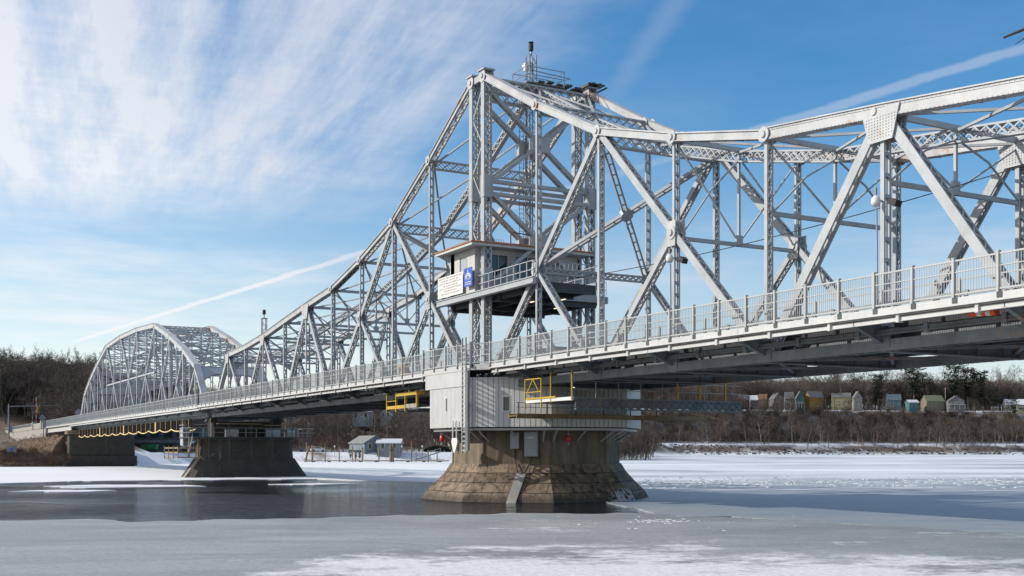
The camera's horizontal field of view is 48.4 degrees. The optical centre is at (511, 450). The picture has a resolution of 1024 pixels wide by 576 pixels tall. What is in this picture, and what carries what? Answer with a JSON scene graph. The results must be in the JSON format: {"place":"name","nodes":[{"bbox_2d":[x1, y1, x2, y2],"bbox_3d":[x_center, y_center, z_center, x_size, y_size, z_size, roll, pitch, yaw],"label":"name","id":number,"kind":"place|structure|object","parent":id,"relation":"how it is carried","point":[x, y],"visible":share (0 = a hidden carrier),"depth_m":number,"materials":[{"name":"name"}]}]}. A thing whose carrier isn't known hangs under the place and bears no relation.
{"place":"outdoors","nodes":[
{"label":"outdoors","id":0,"kind":"place"},
{"bbox_2d":[0,435,66,466],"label":"embankment ground","id":1,"kind":"structure","parent":0,"point":[60,445],"depth_m":234.49,"materials":[{"name":"brown soil"}]},
{"bbox_2d":[0,400,451,465],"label":"bank","id":2,"kind":"structure","parent":0,"point":[144,457],"depth_m":332.16,"materials":[{"name":"snow"}]},
{"bbox_2d":[0,363,8,423],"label":"bare tree","id":3,"kind":"object","parent":2,"relation":"on","point":[2,394],"visible":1,"depth_m":362.34,"materials":[{"name":"brown plant"}]},
{"bbox_2d":[17,388,48,421],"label":"bare tree","id":4,"kind":"object","parent":2,"relation":"on","point":[35,394],"visible":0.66,"depth_m":360.25,"materials":[{"name":"brown plant"}]},
{"bbox_2d":[8,404,60,437],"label":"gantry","id":5,"kind":"object","parent":2,"relation":"on","point":[9,428],"visible":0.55,"depth_m":327.19,"materials":[{"name":"metal"}]},
{"bbox_2d":[4,420,67,440],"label":"abutment","id":6,"kind":"object","parent":2,"relation":"on","point":[31,430],"visible":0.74,"depth_m":288.62,"materials":[{"name":"concrete"}]},
{"bbox_2d":[46,323,271,432],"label":"truss bridge","id":7,"kind":"structure","parent":6,"relation":"on","point":[104,417],"depth_m":175.15,"materials":[{"name":"grey paint"}]},
{"bbox_2d":[79,419,195,437],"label":"safety netting","id":8,"kind":"object","parent":7,"relation":"hanging from","point":[155,427],"visible":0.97,"depth_m":175.42,"materials":[{"name":"yellow fabric"}]},
{"bbox_2d":[65,430,136,466],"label":"shore pier","id":9,"kind":"structure","parent":2,"relation":"on","point":[112,450],"depth_m":234.15,"materials":[{"name":"concrete"}]},
{"bbox_2d":[142,444,158,451],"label":"skip container","id":10,"kind":"object","parent":2,"relation":"on","point":[153,447],"visible":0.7,"depth_m":321.07,"materials":[{"name":"metal"}]},
{"bbox_2d":[134,428,206,451],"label":"long building","id":11,"kind":"structure","parent":2,"relation":"on","point":[171,438],"depth_m":345.00,"materials":[{"name":"grey"}]},
{"bbox_2d":[291,416,322,445],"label":"bare tree","id":12,"kind":"object","parent":2,"relation":"on","point":[306,423],"visible":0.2,"depth_m":374.01,"materials":[{"name":"brown plant"}]},
{"bbox_2d":[293,416,323,439],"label":"bare tree","id":13,"kind":"object","parent":2,"relation":"on","point":[309,421],"visible":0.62,"depth_m":368.54,"materials":[{"name":"brown plant"}]},
{"bbox_2d":[339,413,361,441],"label":"bare tree","id":14,"kind":"object","parent":2,"relation":"on","point":[351,414],"visible":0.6,"depth_m":381.66,"materials":[{"name":"brown plant"}]},
{"bbox_2d":[351,411,373,426],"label":"house","id":15,"kind":"structure","parent":2,"relation":"on","point":[362,417],"depth_m":436.00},
{"bbox_2d":[348,433,379,453],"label":"house","id":16,"kind":"structure","parent":2,"relation":"on","point":[367,442],"depth_m":335.51,"materials":[{"name":"wood"}]},
{"bbox_2d":[362,411,385,434],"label":"bare tree","id":17,"kind":"object","parent":2,"relation":"on","point":[373,432],"visible":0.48,"depth_m":390.72,"materials":[{"name":"brown plant"}]},
{"bbox_2d":[380,410,391,425],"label":"house","id":18,"kind":"structure","parent":2,"relation":"on","point":[388,414],"depth_m":441.50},
{"bbox_2d":[367,410,405,438],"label":"bare tree","id":19,"kind":"object","parent":2,"relation":"on","point":[384,427],"visible":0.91,"depth_m":373.91,"materials":[{"name":"brown plant"}]},
{"bbox_2d":[375,436,403,457],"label":"house","id":20,"kind":"structure","parent":2,"relation":"on","point":[383,445],"depth_m":332.50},
{"bbox_2d":[423,446,450,451],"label":"hedge","id":21,"kind":"object","parent":2,"relation":"on","point":[443,449],"visible":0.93,"depth_m":344.59,"materials":[{"name":"plant"}]},
{"bbox_2d":[0,479,651,521],"bbox_3d":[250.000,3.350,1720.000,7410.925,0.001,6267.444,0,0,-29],"label":"river water","id":22,"kind":"structure","parent":0,"point":[243,499],"depth_m":71.71,"materials":[{"name":"black liquid"}]},
{"bbox_2d":[8,490,115,491],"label":"ice floe","id":23,"kind":"object","parent":22,"relation":"on","point":[61,490],"visible":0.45,"depth_m":93.25,"materials":[{"name":"ice"}]},
{"bbox_2d":[51,484,206,487],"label":"ice floe","id":24,"kind":"object","parent":22,"relation":"on","point":[100,486],"visible":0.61,"depth_m":104.38,"materials":[{"name":"ice"}]},
{"bbox_2d":[181,418,305,477],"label":"river pier","id":25,"kind":"structure","parent":22,"relation":"in","point":[262,462],"depth_m":141.24,"materials":[{"name":"concrete"}]},
{"bbox_2d":[184,456,201,477],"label":"concrete chute","id":26,"kind":"object","parent":25,"relation":"attached to","point":[187,474],"visible":0.64,"depth_m":138.47,"materials":[{"name":"concrete"}]},
{"bbox_2d":[179,427,313,438],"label":"pier catwalk","id":27,"kind":"object","parent":25,"relation":"attached to","point":[235,432],"visible":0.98,"depth_m":140.48,"materials":[{"name":"metal"}]},
{"bbox_2d":[164,437,199,458],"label":"timber scaffold","id":28,"kind":"object","parent":27,"relation":"attached to","point":[188,452],"visible":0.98,"depth_m":137.51,"materials":[{"name":"wood"}]},
{"bbox_2d":[180,427,189,445],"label":"control cabinet","id":29,"kind":"object","parent":27,"relation":"on","point":[183,441],"visible":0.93,"depth_m":141.40,"materials":[{"name":"metal"}]},
{"bbox_2d":[225,429,238,436],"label":"machinery box","id":30,"kind":"object","parent":27,"relation":"on","point":[231,434],"visible":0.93,"depth_m":139.96,"materials":[{"name":"metal"}]},
{"bbox_2d":[206,410,294,458],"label":"pipe scaffold","id":31,"kind":"object","parent":27,"relation":"on","point":[251,418],"visible":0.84,"depth_m":140.50,"materials":[{"name":"metal"}]},
{"bbox_2d":[264,429,280,436],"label":"machinery box","id":32,"kind":"object","parent":27,"relation":"on","point":[275,433],"visible":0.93,"depth_m":142.54,"materials":[{"name":"metal"}]},
{"bbox_2d":[267,430,279,435],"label":"door","id":33,"kind":"structure","parent":32,"relation":"in","point":[272,432],"depth_m":142.48,"materials":[{"name":"grey paint"}]},
{"bbox_2d":[197,67,1023,417],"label":"swing bridge","id":34,"kind":"structure","parent":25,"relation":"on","point":[895,333],"depth_m":62.74,"materials":[{"name":"grey paint"}]},
{"bbox_2d":[261,310,267,358],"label":"signal mast","id":35,"kind":"object","parent":34,"relation":"attached to","point":[264,313],"visible":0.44,"depth_m":135.66,"materials":[{"name":"metal"}]},
{"bbox_2d":[386,390,429,412],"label":"work platform","id":36,"kind":"structure","parent":34,"relation":"hanging from","point":[406,406],"depth_m":87.29,"materials":[{"name":"yellow paint"}]},
{"bbox_2d":[436,260,607,318],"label":"tower platform","id":37,"kind":"structure","parent":34,"relation":"attached to","point":[507,296],"depth_m":76.81,"materials":[{"name":"metal"}]},
{"bbox_2d":[438,271,462,298],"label":"notice banner","id":38,"kind":"object","parent":37,"relation":"attached to","point":[450,285],"visible":1,"depth_m":80.30,"materials":[{"name":"white paint"}]},
{"bbox_2d":[434,232,594,297],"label":"control house","id":39,"kind":"structure","parent":37,"relation":"on","point":[463,256],"depth_m":78.67,"materials":[{"name":"white"}]},
{"bbox_2d":[459,257,466,281],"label":"window","id":40,"kind":"structure","parent":39,"relation":"in","point":[463,261],"depth_m":79.01,"materials":[{"name":"white glass"}]},
{"bbox_2d":[464,267,471,287],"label":"blue banner","id":41,"kind":"object","parent":39,"relation":"attached to","point":[467,277],"visible":1,"depth_m":77.63,"materials":[{"name":"fabric"}]},
{"bbox_2d":[487,255,507,276],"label":"window","id":42,"kind":"structure","parent":39,"relation":"in","point":[498,261],"depth_m":78.28,"materials":[{"name":"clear glass"}]},
{"bbox_2d":[515,257,534,277],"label":"window","id":43,"kind":"structure","parent":39,"relation":"in","point":[529,264],"depth_m":79.36,"materials":[{"name":"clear glass"}]},
{"bbox_2d":[512,65,564,94],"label":"mast platform","id":44,"kind":"structure","parent":34,"relation":"on","point":[541,84],"depth_m":79.42,"materials":[{"name":"metal"}]},
{"bbox_2d":[519,41,569,244],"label":"signal mast","id":45,"kind":"object","parent":34,"relation":"on","point":[526,105],"visible":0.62,"depth_m":80.25,"materials":[{"name":"metal"}]},
{"bbox_2d":[525,370,741,412],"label":"work platform","id":46,"kind":"structure","parent":34,"relation":"hanging from","point":[683,405],"depth_m":68.66,"materials":[{"name":"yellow metal"}]},
{"bbox_2d":[666,248,687,308],"bbox_3d":[8.436,-7.750,58.061,1.292,5.200,0.539,0,0,45],"label":"flood lamp","id":47,"kind":"object","parent":34,"relation":"on","point":[670,258],"visible":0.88,"depth_m":58.21,"materials":[{"name":"metal"}]},
{"bbox_2d":[550,165,1023,281],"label":"bridge truss beam","id":48,"kind":"structure","parent":34,"relation":"hanging from","point":[816,225],"depth_m":52.79,"materials":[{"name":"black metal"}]},
{"bbox_2d":[871,187,901,308],"bbox_3d":[15.134,-8.050,45.996,1.292,5.200,0.539,0,0,45],"label":"flood lamp","id":49,"kind":"object","parent":34,"relation":"on","point":[876,201],"visible":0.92,"depth_m":46.21,"materials":[{"name":"metal"}]},
{"bbox_2d":[967,309,999,316],"bbox_3d":[17.160,-5.010,41.569,0.324,0.324,1.200,0,0,-29],"label":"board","id":50,"kind":"object","parent":34,"relation":"on","point":[990,313],"visible":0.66,"depth_m":41.30,"materials":[{"name":"orange plastic"}]},
{"bbox_2d":[278,483,353,484],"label":"ice floe","id":51,"kind":"object","parent":22,"relation":"on","point":[316,484],"visible":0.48,"depth_m":111.46,"materials":[{"name":"ice"}]},
{"bbox_2d":[389,445,393,461],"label":"piling cluster","id":52,"kind":"object","parent":22,"relation":"in","point":[391,453],"visible":0.76,"depth_m":315.82,"materials":[{"name":"wood"}]},
{"bbox_2d":[422,428,647,503],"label":"swing pier","id":53,"kind":"structure","parent":22,"relation":"in","point":[585,465],"depth_m":74.44,"materials":[{"name":"stone"}]},
{"bbox_2d":[510,433,519,448],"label":"electrical cabinet","id":54,"kind":"object","parent":53,"relation":"attached to","point":[515,442],"visible":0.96,"depth_m":74.00,"materials":[{"name":"metal"}]},
{"bbox_2d":[506,473,525,502],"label":"cable chute","id":55,"kind":"object","parent":53,"relation":"attached to","point":[517,484],"visible":0.64,"depth_m":72.71,"materials":[{"name":"concrete"}]},
{"bbox_2d":[524,432,538,455],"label":"electrical cabinet","id":56,"kind":"object","parent":53,"relation":"attached to","point":[531,443],"visible":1,"depth_m":73.71,"materials":[{"name":"metal"}]},
{"bbox_2d":[425,372,640,430],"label":"pivot house","id":57,"kind":"structure","parent":53,"relation":"on","point":[493,401],"depth_m":73.47,"materials":[{"name":"white"}]},
{"bbox_2d":[451,420,458,452],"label":"pipe shield","id":58,"kind":"object","parent":57,"relation":"hanging from","point":[454,441],"visible":1,"depth_m":74.85,"materials":[{"name":"white paint"}]},
{"bbox_2d":[461,337,469,452],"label":"access ladder","id":59,"kind":"object","parent":57,"relation":"attached to","point":[467,410],"visible":1,"depth_m":73.13,"materials":[{"name":"metal"}]},
{"bbox_2d":[502,395,510,411],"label":"window","id":60,"kind":"structure","parent":57,"relation":"in","point":[507,399],"depth_m":73.06,"materials":[{"name":"grey glass"}]},
{"bbox_2d":[508,402,706,420],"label":"work platform","id":61,"kind":"structure","parent":57,"relation":"attached to","point":[603,416],"depth_m":73.28,"materials":[{"name":"metal"}]},
{"bbox_2d":[608,488,635,500],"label":"frozen spray","id":62,"kind":"object","parent":53,"relation":"on","point":[618,495],"visible":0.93,"depth_m":74.36,"materials":[{"name":"ice"}]},
{"bbox_2d":[0,513,1023,575],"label":"ice","id":63,"kind":"structure","parent":0,"point":[535,544],"depth_m":38.68,"materials":[{"name":"ice"}]},
{"bbox_2d":[568,516,795,530],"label":"ice crumbs","id":64,"kind":"object","parent":63,"relation":"on","point":[667,520],"visible":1,"depth_m":52.52,"materials":[{"name":"ice"}]},
{"bbox_2d":[0,454,1023,534],"bbox_3d":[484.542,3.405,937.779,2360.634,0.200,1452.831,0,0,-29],"label":"ice","id":65,"kind":"structure","parent":0,"point":[972,507],"depth_m":124.52,"materials":[{"name":"ice"}]},
{"bbox_2d":[305,460,448,461],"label":"floating dock","id":66,"kind":"object","parent":65,"relation":"on","point":[377,460],"visible":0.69,"depth_m":317.96,"materials":[{"name":"brown wood"}]},
{"bbox_2d":[638,474,1023,489],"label":"ice rubble","id":67,"kind":"object","parent":65,"relation":"on","point":[821,481],"visible":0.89,"depth_m":115.72,"materials":[{"name":"ice"}]},
{"bbox_2d":[0,0,1023,445],"label":"sky","id":68,"kind":"structure","parent":0,"point":[220,164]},
{"bbox_2d":[353,404,1001,438],"bbox_3d":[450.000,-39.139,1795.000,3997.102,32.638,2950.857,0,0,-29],"label":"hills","id":69,"kind":"structure","parent":0,"point":[828,406],"depth_m":1226.56,"materials":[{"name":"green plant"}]},
{"bbox_2d":[0,342,665,459],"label":"woodland","id":70,"kind":"object","parent":69,"relation":"on","point":[21,376],"visible":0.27,"depth_m":384.32,"materials":[{"name":"plant"}]},
{"bbox_2d":[627,409,1023,456],"bbox_3d":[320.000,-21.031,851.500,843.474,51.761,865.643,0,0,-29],"label":"upstream bank","id":71,"kind":"structure","parent":0,"point":[866,446],"depth_m":899.29,"materials":[{"name":"brown soil"}]},
{"bbox_2d":[0,406,1023,466],"bbox_3d":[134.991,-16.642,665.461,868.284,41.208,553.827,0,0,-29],"label":"brush","id":72,"kind":"object","parent":71,"relation":"on","point":[56,458],"visible":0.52,"depth_m":395.46,"materials":[{"name":"plant"}]},
{"bbox_2d":[730,415,753,443],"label":"bare tree","id":73,"kind":"object","parent":71,"relation":"on","point":[741,426],"visible":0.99,"depth_m":878.15,"materials":[{"name":"brown plant"}]},
{"bbox_2d":[749,395,757,409],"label":"house","id":74,"kind":"structure","parent":71,"relation":"on","point":[754,398],"depth_m":968.96,"materials":[{"name":"white"}]},
{"bbox_2d":[751,412,775,444],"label":"bare tree","id":75,"kind":"object","parent":71,"relation":"on","point":[761,432],"visible":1,"depth_m":876.23,"materials":[{"name":"brown plant"}]},
{"bbox_2d":[768,392,783,409],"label":"house","id":76,"kind":"structure","parent":71,"relation":"on","point":[772,396],"depth_m":973.06,"materials":[{"name":"wood"}]},
{"bbox_2d":[784,391,793,409],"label":"house","id":77,"kind":"structure","parent":71,"relation":"on","point":[789,394],"depth_m":954.22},
{"bbox_2d":[783,414,798,443],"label":"bare tree","id":78,"kind":"object","parent":71,"relation":"on","point":[792,422],"visible":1,"depth_m":882.66,"materials":[{"name":"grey plant"}]},
{"bbox_2d":[794,391,803,411],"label":"house","id":79,"kind":"structure","parent":71,"relation":"on","point":[799,395],"depth_m":938.23,"materials":[{"name":"wood"}]},
{"bbox_2d":[797,417,821,449],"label":"bare tree","id":80,"kind":"object","parent":71,"relation":"on","point":[807,430],"visible":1,"depth_m":875.75,"materials":[{"name":"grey plant"}]},
{"bbox_2d":[804,391,823,410],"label":"house","id":81,"kind":"structure","parent":71,"relation":"on","point":[813,399],"depth_m":942.39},
{"bbox_2d":[820,415,834,447],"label":"bare tree","id":82,"kind":"object","parent":71,"relation":"on","point":[826,420],"visible":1,"depth_m":882.67,"materials":[{"name":"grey plant"}]},
{"bbox_2d":[641,372,1023,443],"bbox_3d":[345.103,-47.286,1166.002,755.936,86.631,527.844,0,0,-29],"label":"upstream woodland","id":83,"kind":"object","parent":71,"relation":"on","point":[769,388],"visible":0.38,"depth_m":984.54,"materials":[{"name":"plant"}]},
{"bbox_2d":[821,374,854,393],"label":"bare tree","id":84,"kind":"object","parent":71,"relation":"on","point":[836,382],"visible":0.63,"depth_m":980.80,"materials":[{"name":"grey plant"}]},
{"bbox_2d":[658,444,1023,454],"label":"riprap","id":85,"kind":"object","parent":71,"relation":"on","point":[718,451],"visible":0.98,"depth_m":870.84,"materials":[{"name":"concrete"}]},
{"bbox_2d":[831,393,850,409],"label":"house","id":86,"kind":"structure","parent":71,"relation":"on","point":[837,399],"depth_m":978.99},
{"bbox_2d":[852,391,862,410],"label":"house","id":87,"kind":"structure","parent":71,"relation":"on","point":[857,402],"depth_m":936.73,"materials":[{"name":"wood"}]},
{"bbox_2d":[853,412,867,444],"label":"bare tree","id":88,"kind":"object","parent":71,"relation":"on","point":[860,430],"visible":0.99,"depth_m":888.27,"materials":[{"name":"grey plant"}]},
{"bbox_2d":[869,373,889,408],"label":"pine tree","id":89,"kind":"object","parent":71,"relation":"on","point":[877,385],"visible":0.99,"depth_m":988.81,"materials":[{"name":"green plant"}]},
{"bbox_2d":[891,424,903,453],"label":"bare tree","id":90,"kind":"object","parent":71,"relation":"on","point":[897,442],"visible":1,"depth_m":876.00,"materials":[{"name":"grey plant"}]},
{"bbox_2d":[896,369,917,409],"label":"bare tree","id":91,"kind":"object","parent":71,"relation":"on","point":[905,386],"visible":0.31,"depth_m":994.84,"materials":[{"name":"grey plant"}]},
{"bbox_2d":[905,399,918,411],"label":"house","id":92,"kind":"structure","parent":71,"relation":"on","point":[912,405],"depth_m":940.31,"materials":[{"name":"wood"}]},
{"bbox_2d":[900,368,926,398],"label":"pine tree","id":93,"kind":"object","parent":71,"relation":"on","point":[912,385],"visible":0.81,"depth_m":973.40,"materials":[{"name":"green plant"}]},
{"bbox_2d":[913,372,933,398],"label":"pine tree","id":94,"kind":"object","parent":71,"relation":"on","point":[921,377],"visible":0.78,"depth_m":988.75,"materials":[{"name":"green plant"}]},
{"bbox_2d":[920,394,944,411],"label":"house","id":95,"kind":"structure","parent":71,"relation":"on","point":[935,403],"depth_m":946.00,"materials":[{"name":"wood"}]},
{"bbox_2d":[925,376,948,399],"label":"bare tree","id":96,"kind":"object","parent":71,"relation":"on","point":[939,383],"visible":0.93,"depth_m":992.55,"materials":[{"name":"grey plant"}]},
{"bbox_2d":[931,427,951,452],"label":"bare tree","id":97,"kind":"object","parent":71,"relation":"on","point":[944,443],"visible":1,"depth_m":882.65,"materials":[{"name":"grey plant"}]},
{"bbox_2d":[940,364,970,395],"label":"pine tree","id":98,"kind":"object","parent":71,"relation":"on","point":[952,387],"visible":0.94,"depth_m":983.78,"materials":[{"name":"green plant"}]},
{"bbox_2d":[946,395,964,411],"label":"house","id":99,"kind":"structure","parent":71,"relation":"on","point":[955,403],"depth_m":936.83,"materials":[{"name":"wood"}]},
{"bbox_2d":[952,367,979,410],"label":"pine tree","id":100,"kind":"object","parent":71,"relation":"on","point":[967,383],"visible":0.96,"depth_m":988.80,"materials":[{"name":"green plant"}]},
{"bbox_2d":[968,370,988,410],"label":"pine tree","id":101,"kind":"object","parent":71,"relation":"on","point":[983,372],"visible":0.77,"depth_m":998.24,"materials":[{"name":"green plant"}]},
{"bbox_2d":[985,387,1000,405],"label":"pine tree","id":102,"kind":"object","parent":71,"relation":"on","point":[993,400],"visible":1,"depth_m":960.01,"materials":[{"name":"green plant"}]},
{"bbox_2d":[1000,417,1015,446],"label":"bare tree","id":103,"kind":"object","parent":71,"relation":"on","point":[1006,435],"visible":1,"depth_m":895.42,"materials":[{"name":"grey plant"}]},
{"bbox_2d":[1002,399,1015,410],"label":"house","id":104,"kind":"structure","parent":71,"relation":"on","point":[1004,405],"depth_m":978.04,"materials":[{"name":"wood"}]},
{"bbox_2d":[997,366,1023,398],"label":"bare tree","id":105,"kind":"object","parent":71,"relation":"on","point":[1014,374],"visible":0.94,"depth_m":990.28,"materials":[{"name":"grey plant"}]},
{"bbox_2d":[1008,396,1020,420],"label":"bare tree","id":106,"kind":"object","parent":71,"relation":"on","point":[1014,406],"visible":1,"depth_m":954.71,"materials":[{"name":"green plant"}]},
{"bbox_2d":[1008,419,1023,446],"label":"bare tree","id":107,"kind":"object","parent":71,"relation":"on","point":[1017,430],"visible":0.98,"depth_m":902.96,"materials":[{"name":"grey plant"}]},
{"bbox_2d":[1016,399,1023,413],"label":"house","id":108,"kind":"structure","parent":71,"relation":"on","point":[1020,407],"depth_m":964.47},
{"bbox_2d":[885,393,901,409],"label":"house","id":109,"kind":"structure","parent":0,"point":[897,398],"depth_m":979.95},
{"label":"near bank","id":110,"kind":"structure","parent":0,"visible":0},
{"bbox_2d":[1003,28,1023,44],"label":"shore tree","id":111,"kind":"object","parent":110,"relation":"on","point":[1015,32],"visible":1,"depth_m":19.98,"materials":[{"name":"plant"}]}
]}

